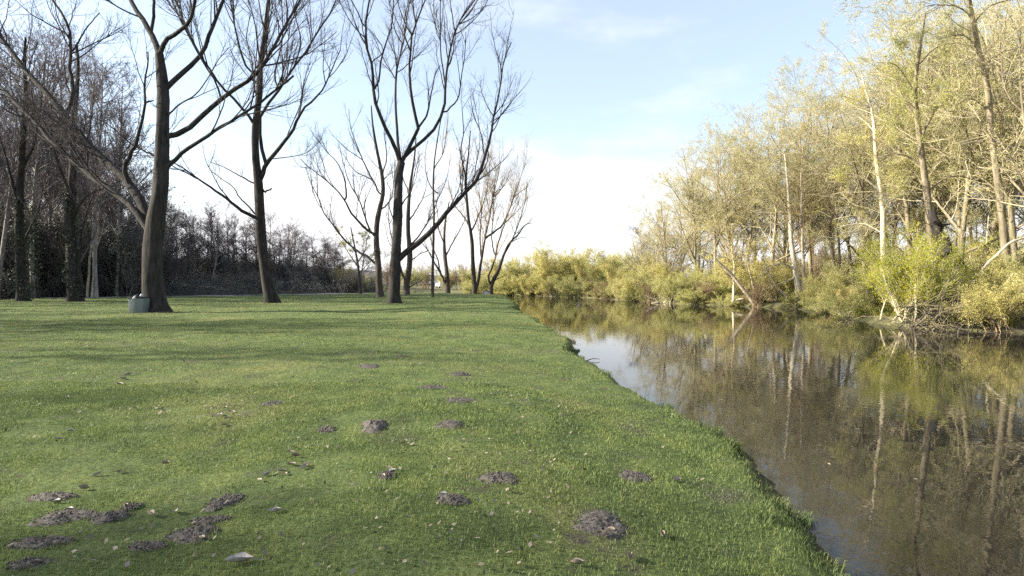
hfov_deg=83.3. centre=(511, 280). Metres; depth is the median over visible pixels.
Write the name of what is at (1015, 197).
riverside tree
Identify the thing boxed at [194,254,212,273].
thicket shrub
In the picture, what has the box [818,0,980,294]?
riverside tree
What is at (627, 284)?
waterside bush
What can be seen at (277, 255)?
wood tree
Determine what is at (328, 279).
thicket shrub
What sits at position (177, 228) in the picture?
wood tree
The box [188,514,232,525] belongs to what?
molehill
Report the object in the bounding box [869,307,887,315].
grass tussock
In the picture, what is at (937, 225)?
broken trunk
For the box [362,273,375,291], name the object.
waterside bush
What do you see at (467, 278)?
waterside bush
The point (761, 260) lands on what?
waterside bush
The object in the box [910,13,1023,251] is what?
riverside tree
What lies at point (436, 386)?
molehill
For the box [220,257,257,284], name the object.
thicket shrub
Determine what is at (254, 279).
thicket shrub
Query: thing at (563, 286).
waterside bush
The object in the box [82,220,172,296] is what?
thicket shrub
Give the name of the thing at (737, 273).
waterside bush
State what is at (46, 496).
molehill
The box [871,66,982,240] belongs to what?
riverside tree
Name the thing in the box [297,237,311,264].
wood tree
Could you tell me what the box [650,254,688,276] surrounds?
bare bush
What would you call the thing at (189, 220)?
wood tree
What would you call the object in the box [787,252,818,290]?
waterside bush
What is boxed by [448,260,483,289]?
bare bush
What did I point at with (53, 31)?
wood tree
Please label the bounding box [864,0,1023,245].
riverside tree
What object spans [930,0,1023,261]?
riverside tree
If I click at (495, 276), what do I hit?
multi stem tree
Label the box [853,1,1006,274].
riverside tree
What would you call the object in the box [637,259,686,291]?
waterside bush
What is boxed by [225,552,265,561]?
dead leaf
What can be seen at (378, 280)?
bare tree
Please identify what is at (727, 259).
bare bush
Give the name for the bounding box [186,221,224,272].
wood tree
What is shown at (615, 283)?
waterside bush
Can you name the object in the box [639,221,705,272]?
riverside tree
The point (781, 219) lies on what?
riverside tree
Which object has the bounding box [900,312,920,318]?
grass tussock
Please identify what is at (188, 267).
thicket shrub
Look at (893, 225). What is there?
riverside tree
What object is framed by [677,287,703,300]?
waterside bush
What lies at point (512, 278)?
waterside bush
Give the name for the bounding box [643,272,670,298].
waterside bush
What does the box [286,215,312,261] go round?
wood tree
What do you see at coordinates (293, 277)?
thicket shrub
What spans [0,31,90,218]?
wood tree
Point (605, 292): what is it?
waterside bush
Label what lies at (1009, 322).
grass tussock
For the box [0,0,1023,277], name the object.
sky
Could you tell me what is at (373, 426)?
molehill
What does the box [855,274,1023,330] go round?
brush pile
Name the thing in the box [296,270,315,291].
thicket shrub
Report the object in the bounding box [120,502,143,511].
molehill
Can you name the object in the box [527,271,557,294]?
waterside bush
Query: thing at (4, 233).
wood tree
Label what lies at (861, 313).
grass tussock
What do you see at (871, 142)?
riverside tree
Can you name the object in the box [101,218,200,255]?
thicket shrub
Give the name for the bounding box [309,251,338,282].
thicket shrub
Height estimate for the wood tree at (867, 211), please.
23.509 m
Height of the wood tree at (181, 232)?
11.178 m
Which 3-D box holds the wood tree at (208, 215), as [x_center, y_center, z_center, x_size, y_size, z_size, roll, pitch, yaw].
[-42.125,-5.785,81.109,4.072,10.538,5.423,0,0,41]
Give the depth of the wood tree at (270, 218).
95.63 m
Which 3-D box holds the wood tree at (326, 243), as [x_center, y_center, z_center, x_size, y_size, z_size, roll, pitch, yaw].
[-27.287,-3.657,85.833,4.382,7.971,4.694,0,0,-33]
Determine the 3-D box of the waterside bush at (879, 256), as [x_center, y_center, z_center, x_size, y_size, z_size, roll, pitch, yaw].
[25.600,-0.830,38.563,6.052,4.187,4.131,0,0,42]
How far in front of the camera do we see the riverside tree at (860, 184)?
40.49 m
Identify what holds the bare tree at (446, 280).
on the lawn at (450, 565)
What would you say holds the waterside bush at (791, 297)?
on the river bank
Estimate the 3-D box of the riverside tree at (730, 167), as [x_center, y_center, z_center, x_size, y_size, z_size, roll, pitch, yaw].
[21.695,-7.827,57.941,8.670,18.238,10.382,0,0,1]
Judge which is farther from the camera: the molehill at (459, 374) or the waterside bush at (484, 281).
the waterside bush at (484, 281)
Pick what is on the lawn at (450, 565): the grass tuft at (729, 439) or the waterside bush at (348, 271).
the grass tuft at (729, 439)
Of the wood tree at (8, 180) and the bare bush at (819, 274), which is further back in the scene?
the wood tree at (8, 180)
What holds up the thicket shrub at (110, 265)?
on the wood hill
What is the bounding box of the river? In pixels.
[508,296,1023,575]
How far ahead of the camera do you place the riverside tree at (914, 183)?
41.76 m
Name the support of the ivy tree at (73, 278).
on the lawn at (450, 565)
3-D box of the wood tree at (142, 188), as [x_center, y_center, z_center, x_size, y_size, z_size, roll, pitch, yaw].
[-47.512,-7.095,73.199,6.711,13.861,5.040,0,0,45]
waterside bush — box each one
[330,265,353,289]
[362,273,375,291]
[400,264,434,288]
[434,268,458,289]
[456,265,496,285]
[458,280,480,293]
[470,284,496,293]
[476,273,488,291]
[479,254,520,278]
[482,258,562,287]
[493,277,507,294]
[495,256,529,288]
[495,285,513,295]
[499,277,521,294]
[502,283,529,295]
[515,286,540,295]
[516,273,550,295]
[520,251,569,284]
[521,251,570,273]
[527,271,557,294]
[532,238,605,284]
[534,275,567,296]
[534,279,553,295]
[546,275,581,294]
[547,275,574,295]
[552,284,583,297]
[554,254,611,285]
[560,250,619,285]
[567,248,627,283]
[567,270,631,291]
[581,282,597,296]
[586,288,600,297]
[590,250,628,277]
[594,252,647,275]
[596,252,650,276]
[597,257,646,285]
[601,285,615,298]
[607,277,624,299]
[610,275,637,300]
[615,286,639,300]
[618,287,658,300]
[620,288,641,300]
[621,264,655,287]
[624,251,669,282]
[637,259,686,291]
[642,275,672,297]
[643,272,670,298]
[645,279,674,299]
[653,272,705,295]
[653,275,697,303]
[656,272,698,300]
[674,287,726,304]
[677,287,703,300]
[684,262,726,290]
[691,266,740,299]
[706,250,769,296]
[706,292,743,306]
[719,247,789,276]
[735,271,805,296]
[745,254,805,300]
[779,288,809,306]
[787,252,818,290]
[792,269,847,301]
[797,280,850,312]
[798,285,850,312]
[802,290,827,311]
[806,288,892,317]
[807,259,855,292]
[816,281,850,311]
[817,246,874,284]
[819,248,854,284]
[825,275,865,310]
[847,237,942,284]
[849,267,899,310]
[884,257,981,308]
[909,229,1023,281]
[939,270,1023,332]
[940,258,1023,305]
[985,248,1023,306]
[988,249,1023,301]
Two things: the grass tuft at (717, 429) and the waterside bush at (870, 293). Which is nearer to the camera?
the grass tuft at (717, 429)
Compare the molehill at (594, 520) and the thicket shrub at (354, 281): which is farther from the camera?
the thicket shrub at (354, 281)
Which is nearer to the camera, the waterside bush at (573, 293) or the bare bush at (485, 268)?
the waterside bush at (573, 293)
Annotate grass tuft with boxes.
[661,402,674,408]
[690,419,705,426]
[701,422,730,436]
[705,424,723,438]
[717,433,748,452]
[718,437,751,455]
[735,453,758,470]
[745,492,807,530]
[761,482,778,494]
[762,491,795,510]
[780,503,822,527]
[800,542,871,575]
[812,564,851,575]
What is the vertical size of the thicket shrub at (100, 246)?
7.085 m
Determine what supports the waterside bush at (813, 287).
on the river bank
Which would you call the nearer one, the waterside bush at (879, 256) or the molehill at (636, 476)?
the molehill at (636, 476)
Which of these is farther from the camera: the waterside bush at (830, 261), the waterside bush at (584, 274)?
the waterside bush at (584, 274)
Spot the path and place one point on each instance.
(226, 295)
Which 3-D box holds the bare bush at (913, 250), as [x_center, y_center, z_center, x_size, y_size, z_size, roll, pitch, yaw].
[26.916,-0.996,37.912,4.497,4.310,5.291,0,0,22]
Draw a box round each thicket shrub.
[0,175,107,290]
[0,196,45,276]
[0,199,85,297]
[0,205,108,293]
[1,214,59,285]
[8,212,143,297]
[35,227,124,296]
[49,211,113,267]
[57,229,163,295]
[59,178,192,294]
[77,223,139,294]
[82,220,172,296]
[100,220,217,293]
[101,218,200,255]
[166,256,199,278]
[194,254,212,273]
[202,255,224,275]
[218,255,246,280]
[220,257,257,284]
[227,264,273,290]
[231,250,256,267]
[240,249,268,273]
[269,258,286,271]
[270,262,297,281]
[273,267,286,284]
[282,253,318,288]
[286,270,305,290]
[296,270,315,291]
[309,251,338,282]
[316,269,346,288]
[322,274,344,290]
[332,265,372,292]
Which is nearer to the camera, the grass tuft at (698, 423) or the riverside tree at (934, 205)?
the grass tuft at (698, 423)
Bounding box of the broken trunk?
[905,209,987,295]
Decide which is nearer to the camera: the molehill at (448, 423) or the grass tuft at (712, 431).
the molehill at (448, 423)
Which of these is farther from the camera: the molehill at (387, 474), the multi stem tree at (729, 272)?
the multi stem tree at (729, 272)
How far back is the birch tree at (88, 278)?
53.90 m
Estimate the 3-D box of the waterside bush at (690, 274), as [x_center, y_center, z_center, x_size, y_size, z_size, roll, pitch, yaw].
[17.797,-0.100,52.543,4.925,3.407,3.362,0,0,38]
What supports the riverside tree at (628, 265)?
on the river bank
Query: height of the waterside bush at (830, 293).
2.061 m
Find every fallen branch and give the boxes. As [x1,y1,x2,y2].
[645,295,669,302]
[973,237,1023,282]
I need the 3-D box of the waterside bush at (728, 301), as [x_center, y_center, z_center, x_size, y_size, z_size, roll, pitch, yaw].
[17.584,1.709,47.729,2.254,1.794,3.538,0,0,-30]
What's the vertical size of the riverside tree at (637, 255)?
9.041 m
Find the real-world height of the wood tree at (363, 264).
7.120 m
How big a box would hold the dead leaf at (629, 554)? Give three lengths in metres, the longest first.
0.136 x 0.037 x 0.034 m
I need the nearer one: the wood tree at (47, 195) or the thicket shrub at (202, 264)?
the wood tree at (47, 195)
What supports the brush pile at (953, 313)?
on the river bank
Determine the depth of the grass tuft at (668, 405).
8.88 m
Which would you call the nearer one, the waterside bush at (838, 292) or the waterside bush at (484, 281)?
the waterside bush at (838, 292)
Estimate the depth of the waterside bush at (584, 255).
83.90 m
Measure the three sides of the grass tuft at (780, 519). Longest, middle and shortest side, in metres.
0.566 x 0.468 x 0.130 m
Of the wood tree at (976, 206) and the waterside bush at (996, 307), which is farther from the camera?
the wood tree at (976, 206)
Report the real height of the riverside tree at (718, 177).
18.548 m
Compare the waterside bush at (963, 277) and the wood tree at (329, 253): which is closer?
the waterside bush at (963, 277)
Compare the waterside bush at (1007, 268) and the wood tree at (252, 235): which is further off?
the wood tree at (252, 235)
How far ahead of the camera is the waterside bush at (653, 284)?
54.84 m
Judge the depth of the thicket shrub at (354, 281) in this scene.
72.87 m
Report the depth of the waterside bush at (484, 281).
80.50 m
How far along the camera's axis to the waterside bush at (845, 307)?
31.64 m
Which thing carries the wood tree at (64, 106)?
on the wood hill
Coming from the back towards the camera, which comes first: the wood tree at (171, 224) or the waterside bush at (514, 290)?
the waterside bush at (514, 290)
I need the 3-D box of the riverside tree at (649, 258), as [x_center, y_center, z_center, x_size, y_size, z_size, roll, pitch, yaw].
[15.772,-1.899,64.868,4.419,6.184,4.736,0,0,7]
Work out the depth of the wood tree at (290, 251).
78.89 m
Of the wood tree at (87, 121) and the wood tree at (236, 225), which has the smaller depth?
the wood tree at (87, 121)
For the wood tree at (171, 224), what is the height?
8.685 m
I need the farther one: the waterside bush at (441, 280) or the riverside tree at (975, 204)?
the waterside bush at (441, 280)
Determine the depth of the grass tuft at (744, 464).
6.07 m
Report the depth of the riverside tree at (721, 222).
65.91 m
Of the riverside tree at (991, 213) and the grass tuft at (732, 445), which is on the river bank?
the riverside tree at (991, 213)
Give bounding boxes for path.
[85,293,368,297]
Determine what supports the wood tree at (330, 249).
on the wood hill
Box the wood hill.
[1,258,457,298]
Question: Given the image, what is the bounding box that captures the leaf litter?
[0,299,703,575]
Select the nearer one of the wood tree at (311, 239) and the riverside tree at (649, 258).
the riverside tree at (649, 258)
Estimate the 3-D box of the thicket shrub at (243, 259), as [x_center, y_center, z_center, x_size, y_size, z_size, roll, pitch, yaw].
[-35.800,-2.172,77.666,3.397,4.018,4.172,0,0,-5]
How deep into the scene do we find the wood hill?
69.05 m
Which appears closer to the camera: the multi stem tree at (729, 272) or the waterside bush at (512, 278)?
the multi stem tree at (729, 272)
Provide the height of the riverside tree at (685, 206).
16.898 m
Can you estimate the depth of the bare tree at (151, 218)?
29.21 m
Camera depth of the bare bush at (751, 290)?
45.08 m
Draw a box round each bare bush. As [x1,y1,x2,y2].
[372,259,405,288]
[412,262,440,288]
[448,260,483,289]
[477,259,491,278]
[578,277,594,296]
[586,285,598,296]
[595,278,610,298]
[636,279,655,301]
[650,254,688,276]
[689,278,725,302]
[698,246,755,274]
[699,249,751,275]
[733,274,778,306]
[779,239,853,281]
[805,265,832,289]
[891,236,954,276]
[927,223,1023,272]
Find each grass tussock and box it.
[849,308,869,316]
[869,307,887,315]
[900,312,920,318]
[943,311,965,323]
[989,315,1015,327]
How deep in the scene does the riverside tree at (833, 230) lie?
54.58 m
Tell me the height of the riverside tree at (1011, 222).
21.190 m
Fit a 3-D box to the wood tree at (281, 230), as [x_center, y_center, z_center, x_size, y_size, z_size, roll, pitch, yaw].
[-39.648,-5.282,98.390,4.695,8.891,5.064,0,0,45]
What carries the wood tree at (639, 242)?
on the river bank
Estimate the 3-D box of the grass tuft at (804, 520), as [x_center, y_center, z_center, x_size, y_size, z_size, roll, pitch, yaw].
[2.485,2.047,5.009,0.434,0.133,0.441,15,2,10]
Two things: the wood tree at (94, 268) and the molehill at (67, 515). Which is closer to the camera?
the molehill at (67, 515)
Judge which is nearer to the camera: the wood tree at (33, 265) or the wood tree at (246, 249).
the wood tree at (33, 265)
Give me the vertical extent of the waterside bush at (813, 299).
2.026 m
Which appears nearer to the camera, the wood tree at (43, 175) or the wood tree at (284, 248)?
the wood tree at (43, 175)
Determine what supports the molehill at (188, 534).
on the lawn at (450, 565)
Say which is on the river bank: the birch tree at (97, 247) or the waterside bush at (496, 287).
the waterside bush at (496, 287)
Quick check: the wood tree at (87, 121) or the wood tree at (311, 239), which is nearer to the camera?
the wood tree at (87, 121)
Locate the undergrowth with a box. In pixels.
[0,255,387,298]
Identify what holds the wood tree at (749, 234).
on the river bank
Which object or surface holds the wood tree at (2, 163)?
on the lawn at (450, 565)
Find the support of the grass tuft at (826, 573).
on the lawn at (450, 565)
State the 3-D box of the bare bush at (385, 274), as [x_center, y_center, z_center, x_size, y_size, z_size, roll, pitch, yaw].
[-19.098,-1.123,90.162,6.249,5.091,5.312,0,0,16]
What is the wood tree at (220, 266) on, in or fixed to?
on the wood hill
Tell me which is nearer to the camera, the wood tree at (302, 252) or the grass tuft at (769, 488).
the grass tuft at (769, 488)
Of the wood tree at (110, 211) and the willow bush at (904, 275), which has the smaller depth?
the willow bush at (904, 275)
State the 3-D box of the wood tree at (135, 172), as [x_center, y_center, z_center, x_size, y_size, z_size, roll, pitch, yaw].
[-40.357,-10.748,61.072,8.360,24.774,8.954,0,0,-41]
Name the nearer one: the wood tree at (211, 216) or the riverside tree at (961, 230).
the riverside tree at (961, 230)
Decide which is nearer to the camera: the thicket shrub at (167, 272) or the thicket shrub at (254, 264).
the thicket shrub at (167, 272)
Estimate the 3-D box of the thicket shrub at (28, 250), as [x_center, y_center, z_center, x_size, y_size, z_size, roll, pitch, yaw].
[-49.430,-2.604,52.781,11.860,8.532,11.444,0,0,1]
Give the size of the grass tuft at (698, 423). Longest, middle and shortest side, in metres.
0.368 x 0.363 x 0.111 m
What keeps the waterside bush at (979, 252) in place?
on the river bank
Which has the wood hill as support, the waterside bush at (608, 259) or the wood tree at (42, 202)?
the wood tree at (42, 202)
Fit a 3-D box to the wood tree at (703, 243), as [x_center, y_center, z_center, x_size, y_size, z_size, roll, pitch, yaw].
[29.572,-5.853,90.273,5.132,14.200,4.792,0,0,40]
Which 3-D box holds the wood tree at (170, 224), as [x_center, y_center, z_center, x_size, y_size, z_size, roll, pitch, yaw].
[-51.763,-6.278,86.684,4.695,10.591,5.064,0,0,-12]
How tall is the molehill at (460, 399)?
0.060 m
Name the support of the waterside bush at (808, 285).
on the river bank
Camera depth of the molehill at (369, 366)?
10.45 m
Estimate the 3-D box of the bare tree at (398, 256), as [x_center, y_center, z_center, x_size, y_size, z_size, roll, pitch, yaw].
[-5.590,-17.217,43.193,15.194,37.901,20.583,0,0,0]
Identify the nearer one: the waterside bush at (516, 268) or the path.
the path
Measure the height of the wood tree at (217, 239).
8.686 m
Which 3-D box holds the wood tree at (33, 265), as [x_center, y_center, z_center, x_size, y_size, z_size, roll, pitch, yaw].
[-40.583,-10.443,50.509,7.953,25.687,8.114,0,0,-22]
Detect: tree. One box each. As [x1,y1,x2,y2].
[0,0,352,312]
[0,10,81,300]
[0,15,90,298]
[0,29,105,293]
[0,31,13,193]
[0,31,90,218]
[0,53,78,298]
[0,63,32,218]
[0,88,29,198]
[0,127,31,213]
[1,58,108,219]
[13,16,144,301]
[27,23,116,213]
[30,151,58,226]
[39,38,145,297]
[44,57,127,206]
[76,102,152,284]
[81,205,104,296]
[84,111,151,296]
[85,62,177,292]
[86,186,101,296]
[125,169,151,228]
[134,0,368,302]
[164,206,185,255]
[165,199,194,248]
[165,209,188,256]
[166,191,180,250]
[172,208,193,258]
[175,217,209,276]
[176,206,202,247]
[177,213,209,275]
[180,214,212,276]
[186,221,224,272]
[191,205,232,258]
[194,198,223,278]
[197,216,237,282]
[201,215,232,278]
[216,203,239,244]
[219,225,250,270]
[220,214,245,255]
[226,224,268,265]
[227,219,255,258]
[239,217,274,260]
[244,208,272,250]
[250,232,281,263]
[265,207,287,256]
[267,233,291,274]
[269,219,311,287]
[270,225,307,265]
[270,226,289,259]
[277,237,300,271]
[281,96,408,296]
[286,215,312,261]
[293,235,326,275]
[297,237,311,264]
[298,233,329,264]
[304,242,336,289]
[309,236,348,290]
[314,229,343,263]
[315,239,347,288]
[332,0,533,303]
[332,246,356,289]
[336,225,390,293]
[351,241,383,277]
[381,128,448,294]
[413,188,471,292]
[424,109,454,296]
[442,114,537,293]
[484,147,542,294]
[611,211,676,275]
[619,254,640,276]
[626,173,700,275]
[626,221,655,259]
[632,230,654,258]
[634,237,668,274]
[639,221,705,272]
[645,130,742,276]
[646,192,722,271]
[652,137,743,274]
[665,116,756,271]
[678,156,782,258]
[683,122,772,261]
[685,203,713,264]
[686,92,808,275]
[699,195,786,305]
[704,92,796,268]
[716,76,839,275]
[721,56,839,272]
[732,126,857,257]
[738,171,772,260]
[740,54,858,284]
[743,106,849,307]
[768,84,853,255]
[769,29,921,272]
[774,18,940,275]
[779,82,870,257]
[781,47,917,288]
[781,114,892,254]
[812,18,944,251]
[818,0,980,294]
[821,58,918,257]
[824,0,985,257]
[830,0,1023,266]
[831,0,982,253]
[844,0,1023,262]
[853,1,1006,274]
[854,160,878,236]
[859,0,1018,241]
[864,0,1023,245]
[865,0,1023,284]
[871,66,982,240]
[872,2,1023,269]
[894,0,1023,295]
[904,0,1023,239]
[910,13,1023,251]
[911,0,1020,248]
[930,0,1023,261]
[943,29,1023,250]
[954,184,1023,242]
[956,120,989,245]
[972,68,1023,229]
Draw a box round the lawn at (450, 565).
[0,293,841,575]
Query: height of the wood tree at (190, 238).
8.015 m
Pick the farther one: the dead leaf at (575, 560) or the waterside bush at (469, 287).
the waterside bush at (469, 287)
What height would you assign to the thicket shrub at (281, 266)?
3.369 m
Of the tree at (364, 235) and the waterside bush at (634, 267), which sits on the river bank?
the waterside bush at (634, 267)
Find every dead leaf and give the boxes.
[78,484,89,488]
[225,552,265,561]
[267,507,283,511]
[568,557,583,563]
[601,530,608,535]
[627,552,632,558]
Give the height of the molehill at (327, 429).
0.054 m
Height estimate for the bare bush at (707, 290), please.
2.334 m
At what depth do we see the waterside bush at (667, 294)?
52.14 m
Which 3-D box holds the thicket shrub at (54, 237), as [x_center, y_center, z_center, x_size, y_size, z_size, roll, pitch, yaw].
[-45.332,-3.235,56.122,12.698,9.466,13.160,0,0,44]
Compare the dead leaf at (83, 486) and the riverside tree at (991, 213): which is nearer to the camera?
the dead leaf at (83, 486)
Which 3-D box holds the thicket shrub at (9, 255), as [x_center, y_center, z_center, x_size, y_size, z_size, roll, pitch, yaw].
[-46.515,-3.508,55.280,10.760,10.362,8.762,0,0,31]
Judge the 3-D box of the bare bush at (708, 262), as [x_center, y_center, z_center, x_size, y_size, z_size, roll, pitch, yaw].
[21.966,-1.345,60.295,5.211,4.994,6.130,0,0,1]
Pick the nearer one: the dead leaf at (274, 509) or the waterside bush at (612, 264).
the dead leaf at (274, 509)
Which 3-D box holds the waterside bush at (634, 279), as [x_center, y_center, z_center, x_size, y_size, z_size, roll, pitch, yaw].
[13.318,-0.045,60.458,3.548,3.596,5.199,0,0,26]
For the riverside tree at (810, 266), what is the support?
on the river bank
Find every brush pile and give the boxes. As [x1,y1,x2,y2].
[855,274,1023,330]
[872,264,1023,333]
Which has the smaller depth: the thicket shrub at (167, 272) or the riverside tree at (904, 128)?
the riverside tree at (904, 128)
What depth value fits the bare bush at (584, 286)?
69.41 m
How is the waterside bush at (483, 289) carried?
on the river bank
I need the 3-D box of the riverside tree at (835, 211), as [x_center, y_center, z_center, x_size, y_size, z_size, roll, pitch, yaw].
[24.762,-8.397,43.910,10.022,19.929,11.354,0,0,20]
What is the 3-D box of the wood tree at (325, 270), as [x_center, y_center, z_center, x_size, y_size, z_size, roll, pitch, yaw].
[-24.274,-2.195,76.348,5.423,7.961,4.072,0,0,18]
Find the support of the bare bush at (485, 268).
on the river bank
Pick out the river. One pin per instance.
(878, 418)
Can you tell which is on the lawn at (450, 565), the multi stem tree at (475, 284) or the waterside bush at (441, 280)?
the multi stem tree at (475, 284)
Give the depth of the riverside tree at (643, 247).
75.90 m
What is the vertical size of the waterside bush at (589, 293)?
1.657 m
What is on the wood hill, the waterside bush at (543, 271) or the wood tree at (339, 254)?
the wood tree at (339, 254)
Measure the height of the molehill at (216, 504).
0.052 m
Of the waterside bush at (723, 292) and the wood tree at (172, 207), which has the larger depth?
the wood tree at (172, 207)
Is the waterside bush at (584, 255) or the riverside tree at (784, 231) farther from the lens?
the waterside bush at (584, 255)
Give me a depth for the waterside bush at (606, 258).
73.80 m
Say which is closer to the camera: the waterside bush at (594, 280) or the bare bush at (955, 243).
the bare bush at (955, 243)
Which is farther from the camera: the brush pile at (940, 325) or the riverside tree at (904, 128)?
the riverside tree at (904, 128)
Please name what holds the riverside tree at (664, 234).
on the river bank
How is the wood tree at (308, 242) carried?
on the wood hill
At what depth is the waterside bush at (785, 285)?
45.64 m
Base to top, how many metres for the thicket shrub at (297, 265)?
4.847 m
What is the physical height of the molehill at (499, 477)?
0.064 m
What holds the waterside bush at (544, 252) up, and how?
on the river bank
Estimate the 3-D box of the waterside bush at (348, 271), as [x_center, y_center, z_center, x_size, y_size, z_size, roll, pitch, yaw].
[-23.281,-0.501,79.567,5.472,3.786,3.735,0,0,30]
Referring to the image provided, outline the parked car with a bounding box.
[435,280,442,287]
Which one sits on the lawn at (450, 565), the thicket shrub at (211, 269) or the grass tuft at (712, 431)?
the grass tuft at (712, 431)
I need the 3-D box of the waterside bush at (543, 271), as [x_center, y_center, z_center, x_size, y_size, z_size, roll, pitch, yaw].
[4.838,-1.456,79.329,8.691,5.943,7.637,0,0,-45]
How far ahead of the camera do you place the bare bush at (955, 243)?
36.11 m
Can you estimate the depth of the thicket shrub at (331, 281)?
76.74 m
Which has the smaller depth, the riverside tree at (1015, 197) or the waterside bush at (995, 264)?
the waterside bush at (995, 264)
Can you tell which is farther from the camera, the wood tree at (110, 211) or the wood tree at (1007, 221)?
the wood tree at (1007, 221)
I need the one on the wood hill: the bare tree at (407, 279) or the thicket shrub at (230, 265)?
the thicket shrub at (230, 265)
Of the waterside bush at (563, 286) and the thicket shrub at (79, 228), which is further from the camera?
the waterside bush at (563, 286)
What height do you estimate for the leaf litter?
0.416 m
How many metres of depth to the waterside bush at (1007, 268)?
23.91 m
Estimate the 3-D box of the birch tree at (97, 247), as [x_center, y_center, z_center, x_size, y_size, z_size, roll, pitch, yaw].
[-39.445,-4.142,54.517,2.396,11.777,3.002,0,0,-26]
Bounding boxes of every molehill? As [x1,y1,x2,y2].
[3,556,47,570]
[4,534,76,550]
[26,507,101,526]
[29,491,80,500]
[88,510,132,524]
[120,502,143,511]
[127,540,170,550]
[164,525,220,544]
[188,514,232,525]
[202,493,244,511]
[259,400,284,405]
[315,426,337,432]
[356,364,380,368]
[361,419,389,433]
[377,471,396,480]
[417,384,447,389]
[433,420,465,429]
[435,493,470,505]
[445,396,476,402]
[449,372,470,375]
[476,471,519,483]
[571,509,633,539]
[616,468,654,482]
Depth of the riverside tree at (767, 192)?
50.14 m
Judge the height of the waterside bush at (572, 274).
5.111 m
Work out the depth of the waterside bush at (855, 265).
48.45 m
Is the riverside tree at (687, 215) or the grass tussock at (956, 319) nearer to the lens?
the grass tussock at (956, 319)
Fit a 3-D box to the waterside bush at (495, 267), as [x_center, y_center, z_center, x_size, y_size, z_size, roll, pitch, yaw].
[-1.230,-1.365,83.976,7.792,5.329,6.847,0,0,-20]
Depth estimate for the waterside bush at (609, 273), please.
66.41 m
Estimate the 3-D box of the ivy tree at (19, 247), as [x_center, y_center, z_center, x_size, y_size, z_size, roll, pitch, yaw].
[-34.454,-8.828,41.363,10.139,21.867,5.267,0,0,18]
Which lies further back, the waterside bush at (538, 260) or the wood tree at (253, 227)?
the wood tree at (253, 227)
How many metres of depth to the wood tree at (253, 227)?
98.06 m
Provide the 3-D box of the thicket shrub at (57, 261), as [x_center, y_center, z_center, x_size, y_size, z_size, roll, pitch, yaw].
[-41.322,-2.220,55.992,11.134,8.009,10.743,0,0,27]
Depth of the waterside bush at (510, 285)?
78.35 m
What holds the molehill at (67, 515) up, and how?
on the lawn at (450, 565)
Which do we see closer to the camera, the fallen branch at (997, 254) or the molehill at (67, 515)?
the molehill at (67, 515)
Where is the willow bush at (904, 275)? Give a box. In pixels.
[849,222,992,321]
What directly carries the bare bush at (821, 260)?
on the river bank
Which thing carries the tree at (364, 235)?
on the lawn at (450, 565)
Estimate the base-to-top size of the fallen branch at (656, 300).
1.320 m
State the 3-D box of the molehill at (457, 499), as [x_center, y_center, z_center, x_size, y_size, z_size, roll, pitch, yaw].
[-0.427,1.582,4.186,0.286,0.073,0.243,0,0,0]
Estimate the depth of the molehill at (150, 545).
3.43 m
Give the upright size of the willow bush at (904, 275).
4.842 m
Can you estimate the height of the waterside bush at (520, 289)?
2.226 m
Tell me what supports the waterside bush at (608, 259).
on the river bank
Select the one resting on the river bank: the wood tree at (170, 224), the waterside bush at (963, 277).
the waterside bush at (963, 277)
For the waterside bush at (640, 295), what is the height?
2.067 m
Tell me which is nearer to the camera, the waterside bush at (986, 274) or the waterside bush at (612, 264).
the waterside bush at (986, 274)
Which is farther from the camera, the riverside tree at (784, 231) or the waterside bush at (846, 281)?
the riverside tree at (784, 231)
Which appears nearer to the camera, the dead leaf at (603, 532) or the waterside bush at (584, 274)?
the dead leaf at (603, 532)
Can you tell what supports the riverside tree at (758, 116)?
on the river bank
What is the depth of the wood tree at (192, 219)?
73.93 m
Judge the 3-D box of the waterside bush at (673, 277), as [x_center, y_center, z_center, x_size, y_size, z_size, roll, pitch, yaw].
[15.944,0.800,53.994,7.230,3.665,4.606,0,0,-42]
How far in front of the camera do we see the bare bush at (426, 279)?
99.70 m
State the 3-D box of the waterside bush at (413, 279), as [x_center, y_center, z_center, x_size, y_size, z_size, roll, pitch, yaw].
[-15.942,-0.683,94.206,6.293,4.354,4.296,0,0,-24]
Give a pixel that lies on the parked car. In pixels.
(438, 284)
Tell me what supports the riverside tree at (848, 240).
on the river bank
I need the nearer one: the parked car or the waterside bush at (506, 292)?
the waterside bush at (506, 292)
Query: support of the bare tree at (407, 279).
on the lawn at (450, 565)
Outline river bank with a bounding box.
[383,284,1023,332]
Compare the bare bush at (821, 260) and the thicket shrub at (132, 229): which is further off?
the thicket shrub at (132, 229)
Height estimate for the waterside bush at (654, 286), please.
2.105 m
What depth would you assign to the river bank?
43.99 m
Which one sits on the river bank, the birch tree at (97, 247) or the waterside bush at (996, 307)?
the waterside bush at (996, 307)
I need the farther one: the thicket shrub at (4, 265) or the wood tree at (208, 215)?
the wood tree at (208, 215)
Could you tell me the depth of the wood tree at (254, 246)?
76.57 m
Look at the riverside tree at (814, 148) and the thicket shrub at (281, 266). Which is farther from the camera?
the thicket shrub at (281, 266)
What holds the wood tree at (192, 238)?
on the wood hill
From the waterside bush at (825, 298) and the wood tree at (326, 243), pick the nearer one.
the waterside bush at (825, 298)
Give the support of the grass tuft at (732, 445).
on the lawn at (450, 565)
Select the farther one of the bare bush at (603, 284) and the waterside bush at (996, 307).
the bare bush at (603, 284)
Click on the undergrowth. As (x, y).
(233, 285)
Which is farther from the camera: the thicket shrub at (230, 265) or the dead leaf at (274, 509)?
the thicket shrub at (230, 265)
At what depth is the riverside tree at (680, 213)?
69.90 m
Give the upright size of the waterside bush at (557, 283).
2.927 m
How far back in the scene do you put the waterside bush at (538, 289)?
75.10 m
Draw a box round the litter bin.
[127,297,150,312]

